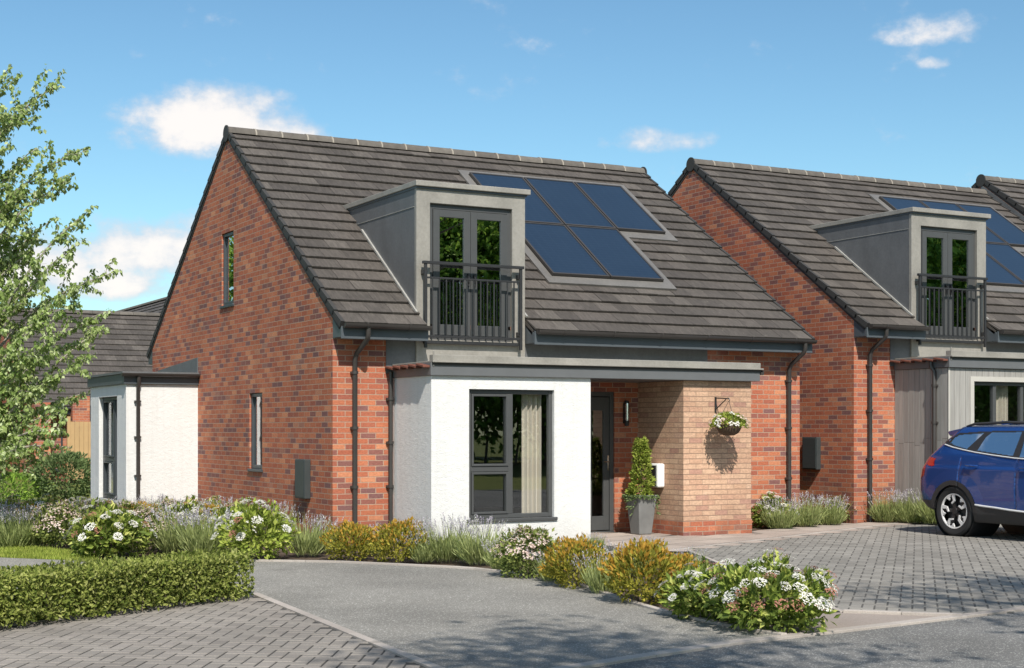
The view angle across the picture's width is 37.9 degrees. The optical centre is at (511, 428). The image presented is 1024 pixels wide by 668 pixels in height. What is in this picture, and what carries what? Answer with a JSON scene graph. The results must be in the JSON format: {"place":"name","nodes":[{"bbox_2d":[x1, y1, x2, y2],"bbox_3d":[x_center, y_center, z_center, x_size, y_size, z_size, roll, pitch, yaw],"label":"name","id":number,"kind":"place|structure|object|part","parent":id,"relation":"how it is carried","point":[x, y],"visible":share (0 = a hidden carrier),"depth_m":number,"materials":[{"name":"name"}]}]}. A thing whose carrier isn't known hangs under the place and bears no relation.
{"place":"outdoors","nodes":[
{"label":"outdoors","id":0,"kind":"place"},
{"bbox_2d":[20,499,36,506],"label":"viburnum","id":1,"kind":"object","parent":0,"point":[25,501],"visible":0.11,"depth_m":23.88,"materials":[{"name":"green plant"}]},
{"bbox_2d":[0,544,100,559],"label":"lawn","id":2,"kind":"structure","parent":0,"point":[36,558],"depth_m":17.95,"materials":[{"name":"green plant"}]},
{"bbox_2d":[0,505,41,547],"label":"lavender","id":3,"kind":"object","parent":2,"relation":"on","point":[9,536],"visible":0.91,"depth_m":19.18,"materials":[{"name":"green plant"}]},
{"bbox_2d":[0,64,122,483],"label":"birch tree","id":4,"kind":"object","parent":2,"relation":"on","point":[16,376],"visible":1,"depth_m":19.11,"materials":[{"name":"green plant"}]},
{"bbox_2d":[60,497,75,503],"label":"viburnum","id":5,"kind":"object","parent":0,"point":[70,499],"visible":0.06,"depth_m":24.08,"materials":[{"name":"green plant"}]},
{"bbox_2d":[0,308,160,482],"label":"house","id":6,"kind":"structure","parent":0,"point":[123,344],"depth_m":47.20,"materials":[{"name":"grey tile"}]},
{"bbox_2d":[54,414,62,471],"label":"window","id":7,"kind":"structure","parent":6,"relation":"in","point":[57,414],"depth_m":44.59,"materials":[{"name":"grey glass"}]},
{"bbox_2d":[75,496,94,509],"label":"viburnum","id":8,"kind":"object","parent":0,"point":[82,497],"visible":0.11,"depth_m":23.26,"materials":[{"name":"green plant"}]},
{"bbox_2d":[0,480,233,622],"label":"ground","id":9,"kind":"structure","parent":0,"point":[35,498],"depth_m":36.96,"materials":[{"name":"green plant"}]},
{"bbox_2d":[0,471,53,501],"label":"shrub","id":10,"kind":"object","parent":9,"relation":"on","point":[12,480],"visible":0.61,"depth_m":31.79,"materials":[{"name":"green plant"}]},
{"bbox_2d":[25,450,90,500],"bbox_3d":[-9.618,1.009,32.125,1.675,1.143,1.666,0,0,-28],"label":"laurel bush","id":11,"kind":"object","parent":9,"relation":"on","point":[75,460],"visible":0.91,"depth_m":31.75,"materials":[{"name":"green plant"}]},
{"bbox_2d":[67,416,90,481],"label":"fence","id":12,"kind":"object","parent":9,"relation":"on","point":[79,438],"depth_m":43.59,"materials":[{"name":"beige wood"}]},
{"bbox_2d":[0,592,252,627],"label":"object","id":13,"kind":"structure","parent":9,"relation":"on","point":[111,611],"depth_m":12.48,"materials":[{"name":"grey concrete"}]},
{"bbox_2d":[0,547,254,628],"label":"hedge","id":14,"kind":"object","parent":9,"relation":"on","point":[93,585],"visible":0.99,"depth_m":12.39,"materials":[{"name":"green plant"}]},
{"bbox_2d":[253,593,444,667],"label":"drive kerb","id":15,"kind":"structure","parent":9,"relation":"on","point":[397,652],"depth_m":11.10,"materials":[{"name":"grey concrete"}]},
{"bbox_2d":[85,125,817,543],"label":"house","id":16,"kind":"structure","parent":9,"relation":"on","point":[369,333],"depth_m":22.22,"materials":[{"name":"red brick"}]},
{"bbox_2d":[100,397,116,498],"bbox_3d":[-7.012,0.354,26.168,0.130,1.825,1.400,0,0,-28],"label":"extension window","id":17,"kind":"structure","parent":16,"relation":"in","point":[112,459],"depth_m":26.39,"materials":[{"name":"grey glass"}]},
{"bbox_2d":[220,231,233,308],"bbox_3d":[-4.571,-2.571,24.164,0.120,1.215,0.690,0,0,-28],"label":"window","id":18,"kind":"structure","parent":16,"relation":"in","point":[228,239],"depth_m":24.30,"materials":[{"name":"grey glass"}]},
{"bbox_2d":[247,393,262,471],"bbox_3d":[-3.904,0.054,22.933,0.120,1.205,0.670,0,0,-28],"label":"window","id":19,"kind":"structure","parent":16,"relation":"in","point":[256,398],"depth_m":23.06,"materials":[{"name":"grey glass"}]},
{"bbox_2d":[466,389,557,522],"bbox_3d":[-0.017,0.359,20.078,1.380,1.765,0.150,0,0,-28],"label":"window","id":20,"kind":"structure","parent":16,"relation":"in","point":[508,514],"depth_m":20.06,"materials":[{"name":"black glass"}]},
{"bbox_2d":[591,397,609,530],"bbox_3d":[1.084,0.516,22.044,0.840,1.980,0.119,0,0,-28],"label":"door","id":21,"kind":"structure","parent":16,"relation":"in","point":[597,403],"depth_m":22.22,"materials":[{"name":"black metal"}]},
{"bbox_2d":[707,401,749,435],"bbox_3d":[3.109,-0.155,21.400,0.596,0.501,0.608,0,0,-28],"label":"hanging basket","id":22,"kind":"object","parent":16,"relation":"hanging from","point":[734,423],"visible":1,"depth_m":21.27,"materials":[{"name":"green plant"}]},
{"bbox_2d":[172,559,786,634],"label":"bed kerb","id":23,"kind":"structure","parent":9,"relation":"on","point":[665,611],"depth_m":14.45,"materials":[{"name":"grey concrete"}]},
{"bbox_2d":[621,523,896,555],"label":"path kerb","id":24,"kind":"structure","parent":9,"relation":"on","point":[775,537],"depth_m":21.01,"materials":[{"name":"grey concrete"}]},
{"bbox_2d":[685,548,842,612],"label":"paving kerb","id":25,"kind":"structure","parent":9,"relation":"on","point":[714,561],"depth_m":17.36,"materials":[{"name":"grey concrete"}]},
{"bbox_2d":[551,606,1023,667],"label":"road kerb","id":26,"kind":"structure","parent":9,"relation":"on","point":[642,656],"depth_m":10.94,"materials":[{"name":"grey concrete"}]},
{"bbox_2d":[668,157,1023,525],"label":"house","id":27,"kind":"structure","parent":9,"relation":"on","point":[901,302],"depth_m":25.57,"materials":[{"name":"red brick"}]},
{"bbox_2d":[974,382,1023,421],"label":"window frame","id":28,"kind":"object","parent":27,"relation":"in","point":[992,385],"depth_m":24.51,"materials":[{"name":"grey plastic"}]},
{"bbox_2d":[843,609,961,615],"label":"paving kerb","id":29,"kind":"structure","parent":9,"relation":"on","point":[897,612],"depth_m":12.37,"materials":[{"name":"grey concrete"}]},
{"bbox_2d":[905,486,936,524],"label":"lavender","id":30,"kind":"object","parent":9,"relation":"on","point":[928,513],"visible":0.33,"depth_m":23.98,"materials":[{"name":"green plant"}]},
{"bbox_2d":[971,174,1023,219],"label":"house","id":31,"kind":"structure","parent":9,"relation":"on","point":[1008,193],"depth_m":32.09,"materials":[{"name":"grey tile"}]},
{"bbox_2d":[118,297,166,312],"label":"house","id":32,"kind":"structure","parent":0,"point":[155,306],"depth_m":62.93,"materials":[{"name":"grey tile"}]},
{"bbox_2d":[196,498,214,505],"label":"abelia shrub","id":33,"kind":"object","parent":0,"point":[206,502],"visible":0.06,"depth_m":22.23,"materials":[{"name":"green plant"}]},
{"bbox_2d":[0,595,425,667],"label":"block paving","id":34,"kind":"structure","parent":0,"point":[386,658],"depth_m":10.78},
{"bbox_2d":[205,495,223,505],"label":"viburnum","id":35,"kind":"object","parent":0,"point":[213,499],"visible":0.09,"depth_m":23.46,"materials":[{"name":"green plant"}]},
{"bbox_2d":[0,558,770,667],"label":"drive","id":36,"kind":"structure","parent":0,"point":[454,618],"depth_m":12.36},
{"bbox_2d":[11,502,854,621],"bbox_3d":[-3.341,1.556,23.378,23.990,0.001,13.576,0,0,37],"label":"flower bed","id":37,"kind":"object","parent":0,"point":[322,555],"visible":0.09,"depth_m":17.93,"materials":[{"name":"soil"}]},
{"bbox_2d":[0,498,19,527],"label":"lavender","id":38,"kind":"object","parent":37,"relation":"on","point":[4,506],"visible":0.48,"depth_m":20.66,"materials":[{"name":"purple plant"}]},
{"bbox_2d":[0,494,23,517],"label":"viburnum","id":39,"kind":"object","parent":37,"relation":"on","point":[8,498],"visible":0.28,"depth_m":22.79,"materials":[{"name":"green plant"}]},
{"bbox_2d":[7,502,52,524],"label":"lavender","id":40,"kind":"object","parent":37,"relation":"on","point":[17,513],"visible":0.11,"depth_m":21.36,"materials":[{"name":"purple plant"}]},
{"bbox_2d":[5,503,58,546],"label":"lavender","id":41,"kind":"object","parent":37,"relation":"on","point":[37,541],"visible":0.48,"depth_m":19.34,"materials":[{"name":"green plant"}]},
{"bbox_2d":[25,492,65,512],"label":"shrub","id":42,"kind":"object","parent":37,"relation":"on","point":[40,500],"visible":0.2,"depth_m":22.62,"materials":[{"name":"green plant"}]},
{"bbox_2d":[27,504,76,532],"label":"lavender","id":43,"kind":"object","parent":37,"relation":"on","point":[50,519],"visible":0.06,"depth_m":20.98,"materials":[{"name":"purple plant"}]},
{"bbox_2d":[25,499,88,548],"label":"abelia shrub","id":44,"kind":"object","parent":37,"relation":"on","point":[59,513],"visible":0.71,"depth_m":19.17,"materials":[{"name":"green plant"}]},
{"bbox_2d":[57,496,106,513],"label":"lavender","id":45,"kind":"object","parent":37,"relation":"on","point":[84,503],"visible":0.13,"depth_m":21.56,"materials":[{"name":"purple plant"}]},
{"bbox_2d":[66,498,102,529],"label":"abelia shrub","id":46,"kind":"object","parent":37,"relation":"on","point":[82,503],"visible":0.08,"depth_m":21.79,"materials":[{"name":"green plant"}]},
{"bbox_2d":[60,496,158,559],"bbox_3d":[-4.862,1.213,17.949,1.073,0.806,1.060,0,0,-44],"label":"viburnum","id":47,"kind":"object","parent":37,"relation":"on","point":[97,521],"visible":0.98,"depth_m":17.79,"materials":[{"name":"green plant"}]},
{"bbox_2d":[93,497,136,507],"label":"lavender","id":48,"kind":"object","parent":37,"relation":"on","point":[114,499],"visible":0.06,"depth_m":22.21,"materials":[{"name":"purple plant"}]},
{"bbox_2d":[102,498,144,526],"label":"abelia shrub","id":49,"kind":"object","parent":37,"relation":"on","point":[125,503],"visible":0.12,"depth_m":21.40,"materials":[{"name":"green plant"}]},
{"bbox_2d":[130,500,157,529],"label":"golden shrub","id":50,"kind":"object","parent":37,"relation":"on","point":[150,505],"visible":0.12,"depth_m":21.57,"materials":[{"name":"yellow plant"}]},
{"bbox_2d":[120,504,183,553],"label":"abelia shrub","id":51,"kind":"object","parent":37,"relation":"on","point":[144,515],"visible":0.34,"depth_m":18.64,"materials":[{"name":"green plant"}]},
{"bbox_2d":[129,493,180,530],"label":"lavender","id":52,"kind":"object","parent":37,"relation":"on","point":[159,497],"visible":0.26,"depth_m":21.76,"materials":[{"name":"purple plant"}]},
{"bbox_2d":[146,495,172,507],"bbox_3d":[-5.434,1.315,23.247,0.751,0.564,0.742,0,0,38],"label":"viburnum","id":53,"kind":"object","parent":37,"relation":"on","point":[166,497],"visible":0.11,"depth_m":23.27,"materials":[{"name":"green plant"}]},
{"bbox_2d":[155,498,181,522],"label":"abelia shrub","id":54,"kind":"object","parent":37,"relation":"on","point":[168,500],"visible":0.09,"depth_m":21.75,"materials":[{"name":"green plant"}]},
{"bbox_2d":[147,502,217,553],"bbox_3d":[-4.138,1.222,18.471,0.881,0.658,0.849,0,0,-39],"label":"lavender","id":55,"kind":"object","parent":37,"relation":"on","point":[167,540],"visible":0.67,"depth_m":18.32,"materials":[{"name":"green plant"}]},
{"bbox_2d":[161,495,212,529],"bbox_3d":[-4.617,1.264,21.108,0.901,0.685,0.912,0,0,-30],"label":"viburnum","id":56,"kind":"object","parent":37,"relation":"on","point":[187,505],"visible":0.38,"depth_m":21.01,"materials":[{"name":"green plant"}]},
{"bbox_2d":[164,507,234,553],"bbox_3d":[-3.739,1.242,18.243,0.929,0.618,0.877,0,0,-26],"label":"lavender","id":57,"kind":"object","parent":37,"relation":"on","point":[199,539],"visible":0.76,"depth_m":18.05,"materials":[{"name":"green plant"}]},
{"bbox_2d":[191,502,224,532],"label":"golden shrub","id":58,"kind":"object","parent":37,"relation":"on","point":[209,506],"visible":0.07,"depth_m":21.02,"materials":[{"name":"yellow plant"}]},
{"bbox_2d":[199,496,232,521],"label":"lavender","id":59,"kind":"object","parent":37,"relation":"on","point":[231,499],"visible":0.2,"depth_m":21.84,"materials":[{"name":"purple plant"}]},
{"bbox_2d":[200,496,271,544],"bbox_3d":[-3.643,1.247,19.790,0.954,0.725,0.966,0,0,12],"label":"viburnum","id":60,"kind":"object","parent":37,"relation":"on","point":[221,510],"visible":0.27,"depth_m":19.68,"materials":[{"name":"green plant"}]},
{"bbox_2d":[208,498,300,559],"bbox_3d":[-3.029,1.199,17.589,1.109,0.801,1.157,0,0,9],"label":"viburnum","id":61,"kind":"object","parent":37,"relation":"on","point":[261,522],"visible":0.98,"depth_m":17.42,"materials":[{"name":"green plant"}]},
{"bbox_2d":[258,501,300,530],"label":"lavender","id":62,"kind":"object","parent":37,"relation":"on","point":[287,507],"visible":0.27,"depth_m":21.15,"materials":[{"name":"purple plant"}]},
{"bbox_2d":[277,510,336,556],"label":"lavender","id":63,"kind":"object","parent":37,"relation":"on","point":[304,541],"visible":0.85,"depth_m":17.99,"materials":[{"name":"green plant"}]},
{"bbox_2d":[304,515,348,551],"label":"lavender","id":64,"kind":"object","parent":37,"relation":"on","point":[324,547],"visible":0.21,"depth_m":18.57,"materials":[{"name":"purple plant"}]},
{"bbox_2d":[319,519,378,560],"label":"golden shrub","id":65,"kind":"object","parent":37,"relation":"on","point":[346,532],"visible":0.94,"depth_m":17.47,"materials":[{"name":"yellow plant"}]},
{"bbox_2d":[359,523,395,554],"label":"lavender","id":66,"kind":"object","parent":37,"relation":"on","point":[375,537],"visible":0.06,"depth_m":18.16,"materials":[{"name":"green plant"}]},
{"bbox_2d":[367,516,427,562],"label":"golden shrub","id":67,"kind":"object","parent":37,"relation":"on","point":[394,530],"visible":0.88,"depth_m":17.20,"materials":[{"name":"yellow plant"}]},
{"bbox_2d":[401,526,447,562],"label":"lavender","id":68,"kind":"object","parent":37,"relation":"on","point":[420,554],"visible":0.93,"depth_m":17.13,"materials":[{"name":"green plant"}]},
{"bbox_2d":[412,512,480,562],"bbox_3d":[-0.776,1.261,17.352,0.822,0.579,0.871,0,0,-7],"label":"lavender","id":69,"kind":"object","parent":37,"relation":"on","point":[445,550],"visible":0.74,"depth_m":17.20,"materials":[{"name":"green plant"}]},
{"bbox_2d":[442,514,507,564],"bbox_3d":[-0.363,1.257,17.001,0.787,0.588,0.758,0,0,-29],"label":"lavender","id":70,"kind":"object","parent":37,"relation":"on","point":[473,549],"visible":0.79,"depth_m":16.90,"materials":[{"name":"green plant"}]},
{"bbox_2d":[479,538,520,569],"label":"lavender","id":71,"kind":"object","parent":37,"relation":"on","point":[489,559],"visible":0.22,"depth_m":16.17,"materials":[{"name":"green plant"}]},
{"bbox_2d":[490,523,566,578],"bbox_3d":[0.182,1.277,15.502,0.820,0.593,0.788,0,0,1],"label":"abelia shrub","id":72,"kind":"object","parent":37,"relation":"on","point":[527,536],"visible":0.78,"depth_m":15.40,"materials":[{"name":"green plant"}]},
{"bbox_2d":[527,548,569,581],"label":"lavender","id":73,"kind":"object","parent":37,"relation":"on","point":[543,577],"visible":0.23,"depth_m":15.02,"materials":[{"name":"green plant"}]},
{"bbox_2d":[535,533,609,588],"bbox_3d":[0.630,1.288,14.541,0.759,0.570,0.781,0,0,-44],"label":"golden shrub","id":74,"kind":"object","parent":37,"relation":"on","point":[562,572],"visible":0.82,"depth_m":14.44,"materials":[{"name":"yellow plant"}]},
{"bbox_2d":[583,532,607,548],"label":"lavender","id":75,"kind":"object","parent":37,"relation":"on","point":[599,541],"visible":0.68,"depth_m":19.15,"materials":[{"name":"green plant"}]},
{"bbox_2d":[573,548,621,593],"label":"lavender","id":76,"kind":"object","parent":37,"relation":"on","point":[595,581],"visible":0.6,"depth_m":13.92,"materials":[{"name":"green plant"}]},
{"bbox_2d":[591,540,641,579],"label":"lavender","id":77,"kind":"object","parent":37,"relation":"on","point":[616,550],"visible":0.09,"depth_m":15.02,"materials":[{"name":"green plant"}]},
{"bbox_2d":[597,535,683,605],"bbox_3d":[1.203,1.259,13.227,0.930,0.635,0.926,0,0,31],"label":"golden shrub","id":78,"kind":"object","parent":37,"relation":"on","point":[642,551],"visible":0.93,"depth_m":13.11,"materials":[{"name":"yellow plant"}]},
{"bbox_2d":[628,535,663,552],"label":"lavender","id":79,"kind":"object","parent":37,"relation":"on","point":[645,539],"visible":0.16,"depth_m":17.45,"materials":[{"name":"purple plant"}]},
{"bbox_2d":[643,550,703,593],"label":"golden shrub","id":80,"kind":"object","parent":37,"relation":"on","point":[689,558],"visible":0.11,"depth_m":13.75,"materials":[{"name":"yellow plant"}]},
{"bbox_2d":[674,547,708,562],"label":"lavender","id":81,"kind":"object","parent":37,"relation":"on","point":[689,552],"visible":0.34,"depth_m":16.10,"materials":[{"name":"purple plant"}]},
{"bbox_2d":[654,555,732,619],"bbox_3d":[1.538,1.315,12.153,0.751,0.564,0.742,0,0,42],"label":"viburnum","id":82,"kind":"object","parent":37,"relation":"on","point":[679,600],"visible":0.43,"depth_m":12.09,"materials":[{"name":"green plant"}]},
{"bbox_2d":[682,547,840,633],"bbox_3d":[1.925,1.273,11.534,1.212,0.694,1.220,0,0,3],"label":"viburnum","id":83,"kind":"object","parent":37,"relation":"on","point":[737,589],"visible":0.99,"depth_m":11.30,"materials":[{"name":"green plant"}]},
{"bbox_2d":[751,491,799,528],"bbox_3d":[4.102,1.281,23.475,0.848,0.645,0.858,0,0,-30],"label":"viburnum","id":84,"kind":"object","parent":37,"relation":"on","point":[756,516],"visible":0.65,"depth_m":23.33,"materials":[{"name":"green plant"}]},
{"bbox_2d":[756,496,802,528],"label":"lavender","id":85,"kind":"object","parent":37,"relation":"on","point":[782,519],"visible":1,"depth_m":22.93,"materials":[{"name":"green plant"}]},
{"bbox_2d":[784,491,830,526],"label":"lavender","id":86,"kind":"object","parent":37,"relation":"on","point":[809,516],"visible":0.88,"depth_m":23.35,"materials":[{"name":"green plant"}]},
{"bbox_2d":[807,495,850,524],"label":"lavender","id":87,"kind":"object","parent":37,"relation":"on","point":[835,516],"visible":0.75,"depth_m":23.79,"materials":[{"name":"green plant"}]},
{"bbox_2d":[824,495,857,521],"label":"lavender","id":88,"kind":"object","parent":37,"relation":"on","point":[832,499],"visible":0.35,"depth_m":24.73,"materials":[{"name":"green plant"}]},
{"bbox_2d":[0,0,1023,310],"label":"sky","id":89,"kind":"structure","parent":0,"point":[925,91],"materials":[{"name":"blue"}]},
{"bbox_2d":[587,521,918,553],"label":"path","id":90,"kind":"structure","parent":0,"point":[613,538],"depth_m":21.29,"materials":[{"name":"beige stone"}]},
{"bbox_2d":[626,494,656,534],"bbox_3d":[1.885,1.247,21.773,0.354,0.570,0.354,0,0,-31],"label":"planter","id":91,"kind":"object","parent":90,"relation":"on","point":[641,518],"visible":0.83,"depth_m":21.66,"materials":[{"name":"grey stone"}]},
{"bbox_2d":[622,436,660,515],"bbox_3d":[1.870,0.673,21.783,0.477,1.180,0.492,0,0,-28],"label":"potted conifer","id":92,"kind":"object","parent":91,"relation":"in","point":[645,458],"visible":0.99,"depth_m":21.70,"materials":[{"name":"green plant"}]},
{"bbox_2d":[864,488,907,522],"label":"lavender","id":93,"kind":"object","parent":90,"relation":"on","point":[882,512],"visible":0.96,"depth_m":24.39,"materials":[{"name":"green plant"}]},
{"bbox_2d":[882,489,926,523],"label":"lavender","id":94,"kind":"object","parent":90,"relation":"on","point":[907,513],"visible":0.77,"depth_m":24.26,"materials":[{"name":"green plant"}]},
{"bbox_2d":[593,611,1023,667],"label":"road","id":95,"kind":"structure","parent":0,"point":[993,641],"depth_m":10.43,"materials":[{"name":"grey asphalt"}]},
{"bbox_2d":[727,612,937,633],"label":"paving","id":96,"kind":"structure","parent":0,"point":[849,619],"depth_m":12.06,"materials":[{"name":"grey concrete"}]},
{"bbox_2d":[689,524,1023,614],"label":"block paving","id":97,"kind":"structure","parent":0,"point":[929,595],"depth_m":16.92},
{"bbox_2d":[921,420,1023,536],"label":"parked car","id":98,"kind":"object","parent":97,"relation":"on","point":[972,479],"visible":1,"depth_m":21.09,"materials":[{"name":"blue paint"}]},
{"bbox_3d":[6.476,0.171,21.406,0.107,0.230,0.684,0,0,-28],"label":"quarter window","id":99,"kind":"part","parent":98,"relation":"part of","materials":[{"name":"blue glass"}]},
{"bbox_3d":[6.788,0.201,20.799,0.159,0.330,0.712,0,0,-28],"label":"door window","id":100,"kind":"part","parent":98,"relation":"part of","materials":[{"name":"blue glass"}]},
{"bbox_3d":[7.248,0.226,20.036,0.267,0.380,0.988,0,0,-28],"label":"front window","id":101,"kind":"part","parent":98,"relation":"part of","materials":[{"name":"blue glass"}]}
]}

